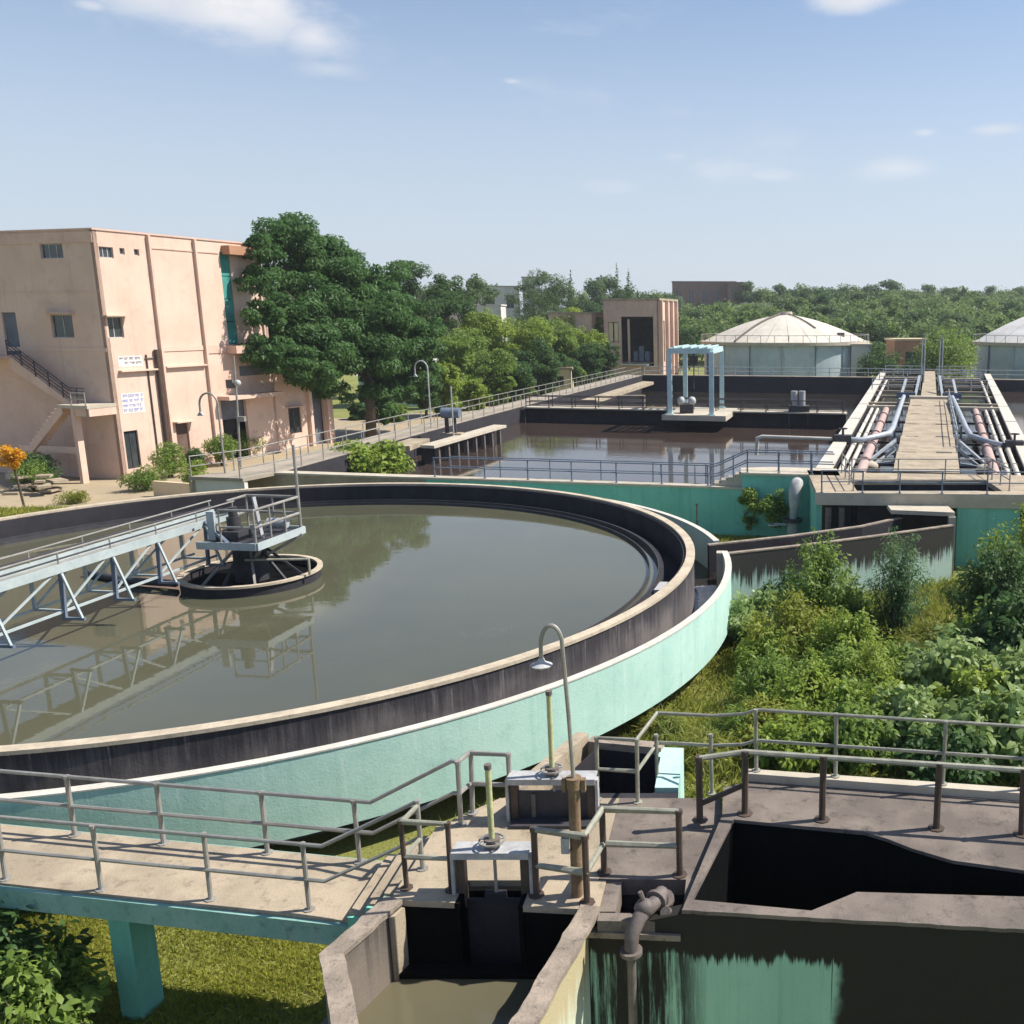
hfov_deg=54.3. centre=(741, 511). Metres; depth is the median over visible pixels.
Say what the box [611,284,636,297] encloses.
broad tree
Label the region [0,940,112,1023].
shrub
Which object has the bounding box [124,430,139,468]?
door
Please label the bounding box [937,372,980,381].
railing
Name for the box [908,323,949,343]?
broad tree
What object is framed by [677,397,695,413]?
gate gear
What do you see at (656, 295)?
broad tree
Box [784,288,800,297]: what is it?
broad tree
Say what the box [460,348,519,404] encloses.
tree
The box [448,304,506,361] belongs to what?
house
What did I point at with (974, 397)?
cross beam
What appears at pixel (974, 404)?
cross beam
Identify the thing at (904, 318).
broad tree
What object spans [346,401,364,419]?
shrub
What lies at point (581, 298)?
broad tree
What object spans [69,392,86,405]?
railing
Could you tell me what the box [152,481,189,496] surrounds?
garden wall
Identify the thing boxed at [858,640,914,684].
shrub
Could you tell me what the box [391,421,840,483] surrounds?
aeration water
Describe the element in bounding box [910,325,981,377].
tree
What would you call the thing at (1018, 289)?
broad tree
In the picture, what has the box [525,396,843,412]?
railing
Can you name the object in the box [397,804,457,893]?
railing
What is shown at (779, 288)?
broad tree
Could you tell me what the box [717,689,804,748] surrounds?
shrub
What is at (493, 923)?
sluice gate
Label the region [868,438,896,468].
bracket frame
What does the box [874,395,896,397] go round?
cross beam
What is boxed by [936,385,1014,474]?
channel water
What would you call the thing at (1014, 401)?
basin water
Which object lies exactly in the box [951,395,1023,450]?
header pipe
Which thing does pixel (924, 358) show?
lamp post
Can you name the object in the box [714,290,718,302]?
window
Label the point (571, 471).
railing
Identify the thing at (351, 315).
broad tree
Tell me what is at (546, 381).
tree
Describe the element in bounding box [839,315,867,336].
broad tree
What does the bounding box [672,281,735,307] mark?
house
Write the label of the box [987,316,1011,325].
broad tree
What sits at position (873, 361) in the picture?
bush
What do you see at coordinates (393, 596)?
clarifier water
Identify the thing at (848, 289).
broad tree
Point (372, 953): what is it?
inlet chamber
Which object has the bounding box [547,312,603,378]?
house
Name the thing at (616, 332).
window
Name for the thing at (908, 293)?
broad tree
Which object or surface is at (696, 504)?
water pipe
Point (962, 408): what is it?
cross beam
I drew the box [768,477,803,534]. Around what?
vent pipe
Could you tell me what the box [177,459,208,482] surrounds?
bush
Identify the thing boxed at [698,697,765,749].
shrub
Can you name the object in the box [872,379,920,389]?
railing
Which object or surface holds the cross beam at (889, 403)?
attached to the basin divider wall at (853, 424)
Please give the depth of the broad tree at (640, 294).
272.82 m
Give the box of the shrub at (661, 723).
[627,701,695,740]
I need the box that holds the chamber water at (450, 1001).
[321,979,535,1023]
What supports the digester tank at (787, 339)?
on the ground at (388, 837)
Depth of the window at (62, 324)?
59.41 m
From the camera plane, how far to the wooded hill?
208.52 m
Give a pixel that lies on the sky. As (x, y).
(766, 143)
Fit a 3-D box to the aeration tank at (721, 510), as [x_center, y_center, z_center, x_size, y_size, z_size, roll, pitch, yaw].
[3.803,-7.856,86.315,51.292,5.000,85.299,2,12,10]
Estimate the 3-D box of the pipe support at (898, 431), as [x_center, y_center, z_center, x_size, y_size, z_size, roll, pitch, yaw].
[9.408,-5.500,64.942,3.131,0.140,0.120,2,12,11]
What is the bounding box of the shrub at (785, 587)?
[756,569,799,609]
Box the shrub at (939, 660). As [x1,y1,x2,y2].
[895,623,999,699]
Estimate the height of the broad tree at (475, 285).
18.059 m
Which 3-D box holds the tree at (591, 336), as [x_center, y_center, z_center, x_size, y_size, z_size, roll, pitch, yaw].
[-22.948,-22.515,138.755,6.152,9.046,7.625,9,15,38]
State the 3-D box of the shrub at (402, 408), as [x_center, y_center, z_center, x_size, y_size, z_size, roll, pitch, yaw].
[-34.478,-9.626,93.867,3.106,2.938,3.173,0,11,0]
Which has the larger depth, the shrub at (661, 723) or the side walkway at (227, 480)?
the side walkway at (227, 480)
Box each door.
[3,312,19,354]
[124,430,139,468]
[175,423,188,467]
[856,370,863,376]
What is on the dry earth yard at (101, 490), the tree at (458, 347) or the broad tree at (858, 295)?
the tree at (458, 347)
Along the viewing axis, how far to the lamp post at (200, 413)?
47.57 m
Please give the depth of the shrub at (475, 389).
104.69 m
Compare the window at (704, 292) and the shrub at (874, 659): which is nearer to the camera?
the shrub at (874, 659)
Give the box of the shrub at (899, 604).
[862,526,935,639]
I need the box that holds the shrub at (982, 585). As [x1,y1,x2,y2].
[938,537,1023,619]
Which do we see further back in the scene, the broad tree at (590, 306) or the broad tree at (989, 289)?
the broad tree at (989, 289)
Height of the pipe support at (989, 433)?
0.140 m
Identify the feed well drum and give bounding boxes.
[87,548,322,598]
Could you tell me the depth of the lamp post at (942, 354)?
110.98 m
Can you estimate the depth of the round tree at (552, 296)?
182.88 m
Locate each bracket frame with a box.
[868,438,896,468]
[958,440,987,474]
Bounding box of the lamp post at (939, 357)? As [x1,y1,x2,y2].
[937,339,940,379]
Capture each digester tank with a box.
[701,312,869,375]
[972,317,1023,378]
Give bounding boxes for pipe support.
[840,462,893,466]
[845,451,896,454]
[857,430,902,432]
[862,420,904,422]
[865,441,899,443]
[951,422,1002,424]
[953,432,1006,434]
[955,443,980,445]
[959,466,1020,469]
[960,454,1015,457]
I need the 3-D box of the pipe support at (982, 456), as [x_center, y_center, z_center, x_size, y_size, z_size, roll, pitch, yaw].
[13.580,-3.105,53.161,3.248,0.140,0.120,2,12,11]
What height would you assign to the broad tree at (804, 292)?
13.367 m
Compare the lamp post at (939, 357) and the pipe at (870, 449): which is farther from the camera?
the lamp post at (939, 357)
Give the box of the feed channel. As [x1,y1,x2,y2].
[707,517,953,606]
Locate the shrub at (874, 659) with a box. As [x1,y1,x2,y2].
[833,632,911,695]
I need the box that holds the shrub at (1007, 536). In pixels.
[971,502,1023,592]
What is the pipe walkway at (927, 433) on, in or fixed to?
on the aeration tank at (721, 510)
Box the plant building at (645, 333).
[601,298,678,378]
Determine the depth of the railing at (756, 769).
14.32 m
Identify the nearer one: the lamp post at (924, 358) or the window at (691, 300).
the lamp post at (924, 358)
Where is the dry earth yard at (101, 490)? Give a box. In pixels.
[0,393,539,508]
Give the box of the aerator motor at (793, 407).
[788,391,809,426]
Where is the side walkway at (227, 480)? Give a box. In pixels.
[188,375,641,492]
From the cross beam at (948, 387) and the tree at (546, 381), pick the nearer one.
the cross beam at (948, 387)
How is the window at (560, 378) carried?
in the house at (565, 373)
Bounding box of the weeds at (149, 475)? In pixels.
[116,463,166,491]
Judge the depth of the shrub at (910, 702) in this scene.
21.73 m
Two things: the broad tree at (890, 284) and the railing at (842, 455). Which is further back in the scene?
the broad tree at (890, 284)
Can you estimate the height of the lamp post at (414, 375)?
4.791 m
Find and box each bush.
[147,441,187,477]
[177,446,205,465]
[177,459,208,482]
[201,432,241,465]
[235,430,266,455]
[330,438,415,473]
[856,341,902,376]
[897,358,942,377]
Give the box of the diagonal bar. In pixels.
[702,783,741,805]
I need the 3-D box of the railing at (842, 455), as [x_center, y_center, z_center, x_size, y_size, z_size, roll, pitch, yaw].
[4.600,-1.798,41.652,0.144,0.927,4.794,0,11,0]
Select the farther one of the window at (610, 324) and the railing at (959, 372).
the window at (610, 324)
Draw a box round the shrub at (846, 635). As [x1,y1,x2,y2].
[788,605,905,673]
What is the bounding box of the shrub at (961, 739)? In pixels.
[890,718,1002,784]
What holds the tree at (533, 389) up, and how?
on the dry earth yard at (101, 490)
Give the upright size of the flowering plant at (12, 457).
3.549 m
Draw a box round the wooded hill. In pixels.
[315,318,978,366]
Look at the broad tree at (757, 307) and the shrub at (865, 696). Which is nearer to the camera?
the shrub at (865, 696)
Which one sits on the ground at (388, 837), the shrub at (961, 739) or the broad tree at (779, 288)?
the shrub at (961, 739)
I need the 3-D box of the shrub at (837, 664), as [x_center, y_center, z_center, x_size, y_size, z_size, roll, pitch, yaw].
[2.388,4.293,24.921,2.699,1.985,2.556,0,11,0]
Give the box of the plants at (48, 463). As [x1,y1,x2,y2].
[12,450,63,483]
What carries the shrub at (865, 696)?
on the ground at (388, 837)
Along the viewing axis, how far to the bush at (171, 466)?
60.70 m
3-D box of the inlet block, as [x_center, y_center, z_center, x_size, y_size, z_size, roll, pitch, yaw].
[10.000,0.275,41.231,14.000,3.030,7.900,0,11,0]
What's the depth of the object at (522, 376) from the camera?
114.00 m
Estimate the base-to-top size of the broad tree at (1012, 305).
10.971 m
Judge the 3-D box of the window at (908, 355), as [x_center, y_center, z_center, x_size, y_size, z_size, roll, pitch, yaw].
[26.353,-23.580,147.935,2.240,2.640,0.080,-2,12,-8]
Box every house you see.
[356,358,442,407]
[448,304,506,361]
[481,286,520,340]
[521,277,538,324]
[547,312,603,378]
[547,367,573,390]
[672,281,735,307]
[726,282,751,305]
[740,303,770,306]
[884,338,929,375]
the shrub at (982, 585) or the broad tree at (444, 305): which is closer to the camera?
the shrub at (982, 585)
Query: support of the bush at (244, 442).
on the dry earth yard at (101, 490)
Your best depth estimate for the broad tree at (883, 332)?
191.72 m
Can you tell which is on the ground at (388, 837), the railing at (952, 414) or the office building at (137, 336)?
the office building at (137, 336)
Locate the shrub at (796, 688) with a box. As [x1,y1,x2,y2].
[759,655,870,727]
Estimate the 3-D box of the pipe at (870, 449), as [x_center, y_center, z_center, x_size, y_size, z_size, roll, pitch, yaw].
[8.664,-5.073,61.484,0.680,0.680,34.115,2,12,10]
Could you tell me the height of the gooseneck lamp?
3.965 m
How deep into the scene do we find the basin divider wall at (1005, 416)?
67.62 m
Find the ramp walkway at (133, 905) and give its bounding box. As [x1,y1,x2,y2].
[0,824,444,1020]
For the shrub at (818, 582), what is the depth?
29.65 m
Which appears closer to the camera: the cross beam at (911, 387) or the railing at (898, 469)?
the railing at (898, 469)
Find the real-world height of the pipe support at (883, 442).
0.140 m
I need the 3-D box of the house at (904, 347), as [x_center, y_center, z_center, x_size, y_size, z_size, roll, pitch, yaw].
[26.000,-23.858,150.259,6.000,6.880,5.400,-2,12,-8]
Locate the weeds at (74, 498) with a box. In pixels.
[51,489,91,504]
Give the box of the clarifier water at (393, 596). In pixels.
[0,505,657,744]
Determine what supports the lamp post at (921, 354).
on the aeration tank at (721, 510)
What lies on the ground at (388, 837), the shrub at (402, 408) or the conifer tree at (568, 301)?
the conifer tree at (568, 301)
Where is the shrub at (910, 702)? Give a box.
[855,680,948,764]
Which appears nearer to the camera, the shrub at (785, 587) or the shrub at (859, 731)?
the shrub at (859, 731)
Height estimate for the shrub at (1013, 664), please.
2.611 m
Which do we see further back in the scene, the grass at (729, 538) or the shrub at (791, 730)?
the grass at (729, 538)
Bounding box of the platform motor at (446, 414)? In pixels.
[440,386,463,435]
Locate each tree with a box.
[232,211,448,437]
[392,259,478,338]
[419,285,432,299]
[427,273,500,334]
[433,339,470,407]
[434,362,464,414]
[436,327,491,374]
[458,308,507,378]
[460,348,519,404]
[478,317,532,360]
[504,268,579,323]
[512,316,529,336]
[513,316,557,389]
[513,336,561,394]
[521,384,536,399]
[532,371,559,394]
[536,319,580,358]
[549,307,580,330]
[552,352,582,385]
[564,325,608,379]
[565,270,577,308]
[571,341,607,384]
[573,289,592,311]
[574,368,586,386]
[583,278,609,311]
[583,299,602,311]
[589,316,613,379]
[593,274,617,306]
[594,342,620,380]
[611,262,625,297]
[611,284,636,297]
[625,271,634,297]
[635,290,649,297]
[643,290,664,298]
[662,292,684,311]
[678,326,700,369]
[680,307,708,324]
[698,320,727,339]
[701,301,725,316]
[733,281,757,302]
[736,302,767,314]
[749,286,774,302]
[765,297,803,315]
[771,283,786,301]
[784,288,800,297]
[795,285,820,299]
[804,290,837,314]
[806,303,843,320]
[817,286,845,304]
[836,283,860,299]
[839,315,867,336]
[841,290,871,311]
[844,307,879,322]
[860,284,880,301]
[863,320,902,350]
[872,279,905,295]
[875,292,912,317]
[894,310,927,336]
[895,288,924,299]
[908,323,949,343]
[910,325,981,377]
[914,296,946,318]
[917,283,937,294]
[931,311,976,348]
[937,287,957,297]
[963,323,986,345]
[965,299,982,314]
[982,285,996,295]
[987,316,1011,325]
[993,290,1013,300]
[998,299,1023,316]
[1006,286,1023,301]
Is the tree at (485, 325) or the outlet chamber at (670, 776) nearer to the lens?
the outlet chamber at (670, 776)
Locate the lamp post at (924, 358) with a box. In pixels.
[923,334,926,382]
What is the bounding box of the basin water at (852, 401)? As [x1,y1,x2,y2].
[599,391,864,421]
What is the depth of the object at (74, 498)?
52.25 m
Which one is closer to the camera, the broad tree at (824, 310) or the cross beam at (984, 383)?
the cross beam at (984, 383)
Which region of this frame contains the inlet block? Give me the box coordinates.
[807,470,1023,576]
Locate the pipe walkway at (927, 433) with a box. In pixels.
[893,371,959,473]
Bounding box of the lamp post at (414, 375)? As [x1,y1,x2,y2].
[413,360,431,427]
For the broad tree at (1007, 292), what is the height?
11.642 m
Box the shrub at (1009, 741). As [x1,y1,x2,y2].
[938,680,1023,781]
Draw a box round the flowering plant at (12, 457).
[0,444,27,506]
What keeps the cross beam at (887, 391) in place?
attached to the basin divider wall at (853, 424)
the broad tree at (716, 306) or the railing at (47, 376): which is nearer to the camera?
the railing at (47, 376)
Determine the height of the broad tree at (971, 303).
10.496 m
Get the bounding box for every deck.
[392,798,721,932]
[587,769,1023,1023]
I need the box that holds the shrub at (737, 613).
[726,584,787,645]
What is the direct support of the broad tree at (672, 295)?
on the wooded hill
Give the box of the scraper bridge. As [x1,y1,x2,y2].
[0,445,305,647]
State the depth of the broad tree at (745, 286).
319.65 m
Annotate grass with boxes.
[0,504,74,516]
[0,908,327,1023]
[430,571,1019,832]
[712,532,778,541]
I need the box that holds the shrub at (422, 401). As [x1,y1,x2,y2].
[405,375,443,417]
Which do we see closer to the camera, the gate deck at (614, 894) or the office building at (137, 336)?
the gate deck at (614, 894)
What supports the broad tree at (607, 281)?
on the wooded hill
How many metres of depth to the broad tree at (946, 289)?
349.88 m
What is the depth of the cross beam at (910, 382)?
110.43 m
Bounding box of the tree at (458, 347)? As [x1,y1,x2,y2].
[433,339,470,407]
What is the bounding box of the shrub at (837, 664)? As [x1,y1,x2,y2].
[792,641,887,699]
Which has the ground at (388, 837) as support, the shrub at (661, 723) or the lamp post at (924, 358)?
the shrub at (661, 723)
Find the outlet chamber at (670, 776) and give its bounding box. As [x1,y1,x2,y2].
[519,732,683,797]
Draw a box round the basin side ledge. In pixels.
[581,381,653,406]
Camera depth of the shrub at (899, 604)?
29.73 m
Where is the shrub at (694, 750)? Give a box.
[664,723,744,777]
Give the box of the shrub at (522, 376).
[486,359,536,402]
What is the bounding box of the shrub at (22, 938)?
[0,900,105,1023]
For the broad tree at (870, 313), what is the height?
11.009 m
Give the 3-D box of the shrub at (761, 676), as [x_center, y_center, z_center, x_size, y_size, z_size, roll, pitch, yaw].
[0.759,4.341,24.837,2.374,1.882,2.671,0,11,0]
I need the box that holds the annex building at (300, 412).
[272,372,335,449]
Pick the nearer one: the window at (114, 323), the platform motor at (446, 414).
the window at (114, 323)
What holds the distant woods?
on the ground at (388, 837)
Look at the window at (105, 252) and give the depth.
58.27 m
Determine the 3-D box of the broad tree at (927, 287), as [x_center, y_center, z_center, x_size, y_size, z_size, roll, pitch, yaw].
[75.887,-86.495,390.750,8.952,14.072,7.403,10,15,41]
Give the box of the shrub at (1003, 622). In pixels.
[930,586,1023,671]
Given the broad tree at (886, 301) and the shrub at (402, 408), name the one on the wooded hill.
the broad tree at (886, 301)
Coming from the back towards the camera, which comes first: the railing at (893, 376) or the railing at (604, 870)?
the railing at (893, 376)
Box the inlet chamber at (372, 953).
[319,882,600,1023]
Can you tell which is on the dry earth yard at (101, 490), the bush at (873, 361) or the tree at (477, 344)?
the tree at (477, 344)
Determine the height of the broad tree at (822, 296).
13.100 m
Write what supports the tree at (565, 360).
on the ground at (388, 837)
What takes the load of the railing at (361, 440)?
on the side walkway at (227, 480)
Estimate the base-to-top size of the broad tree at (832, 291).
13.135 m
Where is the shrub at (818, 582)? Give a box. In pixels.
[779,526,862,622]
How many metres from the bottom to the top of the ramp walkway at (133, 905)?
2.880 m
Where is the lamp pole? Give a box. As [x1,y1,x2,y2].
[225,356,245,468]
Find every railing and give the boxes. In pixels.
[0,759,466,864]
[0,799,427,912]
[5,340,85,403]
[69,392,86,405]
[188,367,625,476]
[237,368,640,478]
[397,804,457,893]
[433,457,709,485]
[459,749,511,817]
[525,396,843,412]
[528,806,686,906]
[529,395,844,411]
[594,708,1023,804]
[644,366,1023,378]
[692,749,1023,838]
[710,449,832,483]
[820,470,1023,493]
[840,453,854,490]
[851,458,991,479]
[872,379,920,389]
[879,371,921,380]
[885,365,922,373]
[936,366,975,374]
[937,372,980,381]
[938,380,987,390]
[947,389,957,446]
[983,454,1010,490]
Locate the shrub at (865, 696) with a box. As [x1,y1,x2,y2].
[833,672,907,723]
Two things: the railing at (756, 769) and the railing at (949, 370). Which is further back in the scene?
the railing at (949, 370)
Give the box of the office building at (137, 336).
[0,228,284,483]
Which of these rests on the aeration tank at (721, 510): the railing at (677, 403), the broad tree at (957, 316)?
the railing at (677, 403)
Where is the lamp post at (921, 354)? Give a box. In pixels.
[920,339,922,371]
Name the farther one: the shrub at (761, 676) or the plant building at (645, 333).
the plant building at (645, 333)
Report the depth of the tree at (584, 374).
130.36 m
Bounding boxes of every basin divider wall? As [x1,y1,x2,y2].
[816,373,885,469]
[984,374,1023,524]
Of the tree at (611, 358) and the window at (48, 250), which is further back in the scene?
the tree at (611, 358)
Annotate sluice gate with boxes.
[449,763,532,962]
[505,690,599,828]
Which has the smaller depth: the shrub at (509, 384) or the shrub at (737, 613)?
the shrub at (737, 613)
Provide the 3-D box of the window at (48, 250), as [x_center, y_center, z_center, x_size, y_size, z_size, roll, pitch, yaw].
[-42.205,-15.991,58.493,1.800,0.870,0.080,3,12,16]
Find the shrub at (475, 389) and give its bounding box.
[455,378,492,410]
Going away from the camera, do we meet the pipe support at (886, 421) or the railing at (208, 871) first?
the railing at (208, 871)
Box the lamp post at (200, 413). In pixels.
[197,392,225,472]
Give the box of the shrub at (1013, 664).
[991,639,1023,702]
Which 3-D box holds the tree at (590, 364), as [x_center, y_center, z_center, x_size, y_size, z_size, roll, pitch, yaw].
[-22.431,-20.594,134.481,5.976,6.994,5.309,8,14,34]
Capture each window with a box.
[41,244,63,258]
[52,315,74,337]
[99,246,112,257]
[107,317,122,337]
[288,407,300,433]
[506,295,513,307]
[555,376,563,385]
[609,323,612,341]
[614,323,618,341]
[689,290,693,302]
[702,290,706,302]
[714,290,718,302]
[732,288,735,296]
[905,351,918,367]
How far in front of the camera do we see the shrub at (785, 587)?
32.44 m
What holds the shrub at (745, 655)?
on the ground at (388, 837)
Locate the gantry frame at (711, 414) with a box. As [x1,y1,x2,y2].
[662,344,736,421]
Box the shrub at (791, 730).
[741,703,838,773]
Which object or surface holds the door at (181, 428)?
in the office building at (137, 336)
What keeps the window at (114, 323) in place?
in the office building at (137, 336)
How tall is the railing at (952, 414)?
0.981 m
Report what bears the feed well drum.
in the clarifier water at (393, 596)
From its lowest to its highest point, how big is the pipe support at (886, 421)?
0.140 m
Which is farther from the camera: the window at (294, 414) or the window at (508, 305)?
the window at (508, 305)
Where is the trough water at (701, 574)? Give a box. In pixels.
[693,560,715,612]
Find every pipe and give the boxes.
[620,886,674,1023]
[695,503,697,524]
[755,394,905,454]
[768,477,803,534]
[838,380,887,469]
[846,408,878,472]
[855,407,889,472]
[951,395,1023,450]
[971,406,999,474]
[980,381,1020,474]
[984,410,1009,474]
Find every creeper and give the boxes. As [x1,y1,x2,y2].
[736,487,763,530]
[757,488,789,528]
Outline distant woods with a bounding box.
[416,282,1023,365]
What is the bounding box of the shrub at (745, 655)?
[729,621,806,673]
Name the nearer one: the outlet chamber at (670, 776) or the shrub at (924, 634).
the outlet chamber at (670, 776)
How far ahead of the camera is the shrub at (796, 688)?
23.50 m
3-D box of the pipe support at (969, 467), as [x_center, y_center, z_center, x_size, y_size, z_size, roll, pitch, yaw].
[12.699,-2.266,49.034,3.127,0.140,0.120,2,12,11]
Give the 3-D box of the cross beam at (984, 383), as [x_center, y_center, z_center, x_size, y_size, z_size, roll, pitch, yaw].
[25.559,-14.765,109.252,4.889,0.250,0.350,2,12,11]
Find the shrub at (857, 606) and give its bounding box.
[835,583,891,629]
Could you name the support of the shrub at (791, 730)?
on the ground at (388, 837)
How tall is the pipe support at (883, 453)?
0.140 m
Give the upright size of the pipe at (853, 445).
0.340 m
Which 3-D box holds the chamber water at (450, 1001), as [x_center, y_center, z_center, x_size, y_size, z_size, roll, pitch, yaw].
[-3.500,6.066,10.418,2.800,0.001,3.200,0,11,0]
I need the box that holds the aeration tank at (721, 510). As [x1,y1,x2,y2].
[248,374,1023,536]
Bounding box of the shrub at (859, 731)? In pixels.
[803,691,902,776]
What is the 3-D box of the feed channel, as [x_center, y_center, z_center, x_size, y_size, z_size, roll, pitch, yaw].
[3.213,1.864,35.360,10.186,2.255,2.300,-7,13,-29]
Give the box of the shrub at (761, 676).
[726,646,801,708]
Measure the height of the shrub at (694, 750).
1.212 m
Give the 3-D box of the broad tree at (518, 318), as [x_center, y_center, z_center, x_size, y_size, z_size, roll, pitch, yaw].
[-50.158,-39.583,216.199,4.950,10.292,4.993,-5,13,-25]
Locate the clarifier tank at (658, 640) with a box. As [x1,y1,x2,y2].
[0,482,731,848]
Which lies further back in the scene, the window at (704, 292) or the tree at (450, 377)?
the window at (704, 292)
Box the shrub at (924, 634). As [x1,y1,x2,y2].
[884,612,957,650]
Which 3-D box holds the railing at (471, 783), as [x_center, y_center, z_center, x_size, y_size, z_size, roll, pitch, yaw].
[-3.662,3.947,13.742,0.776,0.993,0.414,0,11,0]
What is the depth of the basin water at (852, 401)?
117.08 m
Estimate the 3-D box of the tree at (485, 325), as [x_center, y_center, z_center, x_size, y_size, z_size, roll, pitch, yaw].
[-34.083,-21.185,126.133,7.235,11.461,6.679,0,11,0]
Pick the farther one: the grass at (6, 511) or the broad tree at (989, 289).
the broad tree at (989, 289)
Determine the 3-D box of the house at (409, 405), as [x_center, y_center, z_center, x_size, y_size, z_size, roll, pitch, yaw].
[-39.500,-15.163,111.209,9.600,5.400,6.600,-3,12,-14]
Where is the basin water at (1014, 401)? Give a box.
[1000,391,1023,433]
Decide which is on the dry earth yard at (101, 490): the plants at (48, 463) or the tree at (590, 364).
the plants at (48, 463)
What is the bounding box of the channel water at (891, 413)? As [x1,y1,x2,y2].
[844,385,921,472]
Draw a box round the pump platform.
[394,425,505,464]
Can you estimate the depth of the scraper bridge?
27.32 m
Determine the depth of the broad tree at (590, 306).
223.81 m
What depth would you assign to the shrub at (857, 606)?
30.51 m
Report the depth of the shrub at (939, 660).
24.00 m
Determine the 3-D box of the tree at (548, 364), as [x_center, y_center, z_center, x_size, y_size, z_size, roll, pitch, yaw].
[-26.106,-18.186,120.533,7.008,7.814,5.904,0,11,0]
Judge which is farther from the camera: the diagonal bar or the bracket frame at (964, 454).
the bracket frame at (964, 454)
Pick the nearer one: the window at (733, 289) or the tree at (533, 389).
the tree at (533, 389)
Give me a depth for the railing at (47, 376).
59.10 m
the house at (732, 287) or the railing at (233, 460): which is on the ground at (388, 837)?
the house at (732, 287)
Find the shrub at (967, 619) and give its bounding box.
[951,600,991,634]
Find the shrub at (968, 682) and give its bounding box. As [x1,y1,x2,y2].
[931,662,1023,721]
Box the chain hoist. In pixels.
[689,354,697,388]
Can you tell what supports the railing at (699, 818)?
on the deck at (874, 901)
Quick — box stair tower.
[850,343,872,376]
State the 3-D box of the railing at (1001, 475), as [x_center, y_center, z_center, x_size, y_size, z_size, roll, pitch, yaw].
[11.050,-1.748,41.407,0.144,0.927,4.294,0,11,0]
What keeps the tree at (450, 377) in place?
on the dry earth yard at (101, 490)
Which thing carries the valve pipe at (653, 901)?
attached to the deck at (874, 901)
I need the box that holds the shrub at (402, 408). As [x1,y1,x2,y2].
[375,401,408,422]
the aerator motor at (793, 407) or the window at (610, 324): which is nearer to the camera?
the aerator motor at (793, 407)
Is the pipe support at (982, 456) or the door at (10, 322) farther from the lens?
the door at (10, 322)
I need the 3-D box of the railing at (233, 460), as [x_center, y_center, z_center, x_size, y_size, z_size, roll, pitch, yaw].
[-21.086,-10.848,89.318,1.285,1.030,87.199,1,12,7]
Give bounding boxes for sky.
[0,0,1023,314]
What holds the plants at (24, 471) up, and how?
on the dry earth yard at (101, 490)
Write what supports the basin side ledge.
on the aeration tank at (721, 510)
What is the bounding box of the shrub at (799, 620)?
[734,582,849,667]
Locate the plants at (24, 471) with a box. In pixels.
[8,459,55,490]
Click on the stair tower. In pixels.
(857, 350)
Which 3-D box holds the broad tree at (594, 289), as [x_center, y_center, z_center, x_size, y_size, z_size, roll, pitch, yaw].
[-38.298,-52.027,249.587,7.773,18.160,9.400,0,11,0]
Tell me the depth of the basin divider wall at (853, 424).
63.81 m
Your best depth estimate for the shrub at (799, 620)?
27.41 m
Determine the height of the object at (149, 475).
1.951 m
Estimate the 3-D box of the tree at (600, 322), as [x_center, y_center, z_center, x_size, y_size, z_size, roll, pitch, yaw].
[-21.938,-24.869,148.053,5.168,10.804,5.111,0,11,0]
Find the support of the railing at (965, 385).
on the basin divider wall at (1005, 416)
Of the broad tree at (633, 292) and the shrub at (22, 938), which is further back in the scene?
the broad tree at (633, 292)
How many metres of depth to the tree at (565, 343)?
130.50 m
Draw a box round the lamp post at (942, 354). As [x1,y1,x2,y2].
[941,335,943,378]
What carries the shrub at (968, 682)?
on the ground at (388, 837)
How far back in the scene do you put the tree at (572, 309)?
145.67 m
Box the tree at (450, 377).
[434,362,464,414]
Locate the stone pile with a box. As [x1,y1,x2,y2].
[2,474,68,494]
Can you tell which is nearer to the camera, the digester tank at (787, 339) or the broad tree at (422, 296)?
the digester tank at (787, 339)
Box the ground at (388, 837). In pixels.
[4,367,1023,1023]
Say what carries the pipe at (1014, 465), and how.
attached to the cross beam at (974, 404)
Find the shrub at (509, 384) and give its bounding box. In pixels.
[484,375,517,405]
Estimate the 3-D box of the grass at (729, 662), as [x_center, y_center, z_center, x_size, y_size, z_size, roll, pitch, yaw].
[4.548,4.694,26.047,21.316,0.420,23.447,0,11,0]
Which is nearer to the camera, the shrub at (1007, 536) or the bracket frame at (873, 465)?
the shrub at (1007, 536)
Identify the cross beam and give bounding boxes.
[867,405,907,409]
[869,402,908,406]
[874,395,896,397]
[876,390,912,392]
[879,386,913,388]
[882,381,914,383]
[943,382,986,384]
[944,386,988,389]
[945,391,990,394]
[948,403,997,406]
[949,406,998,410]
[961,396,993,399]

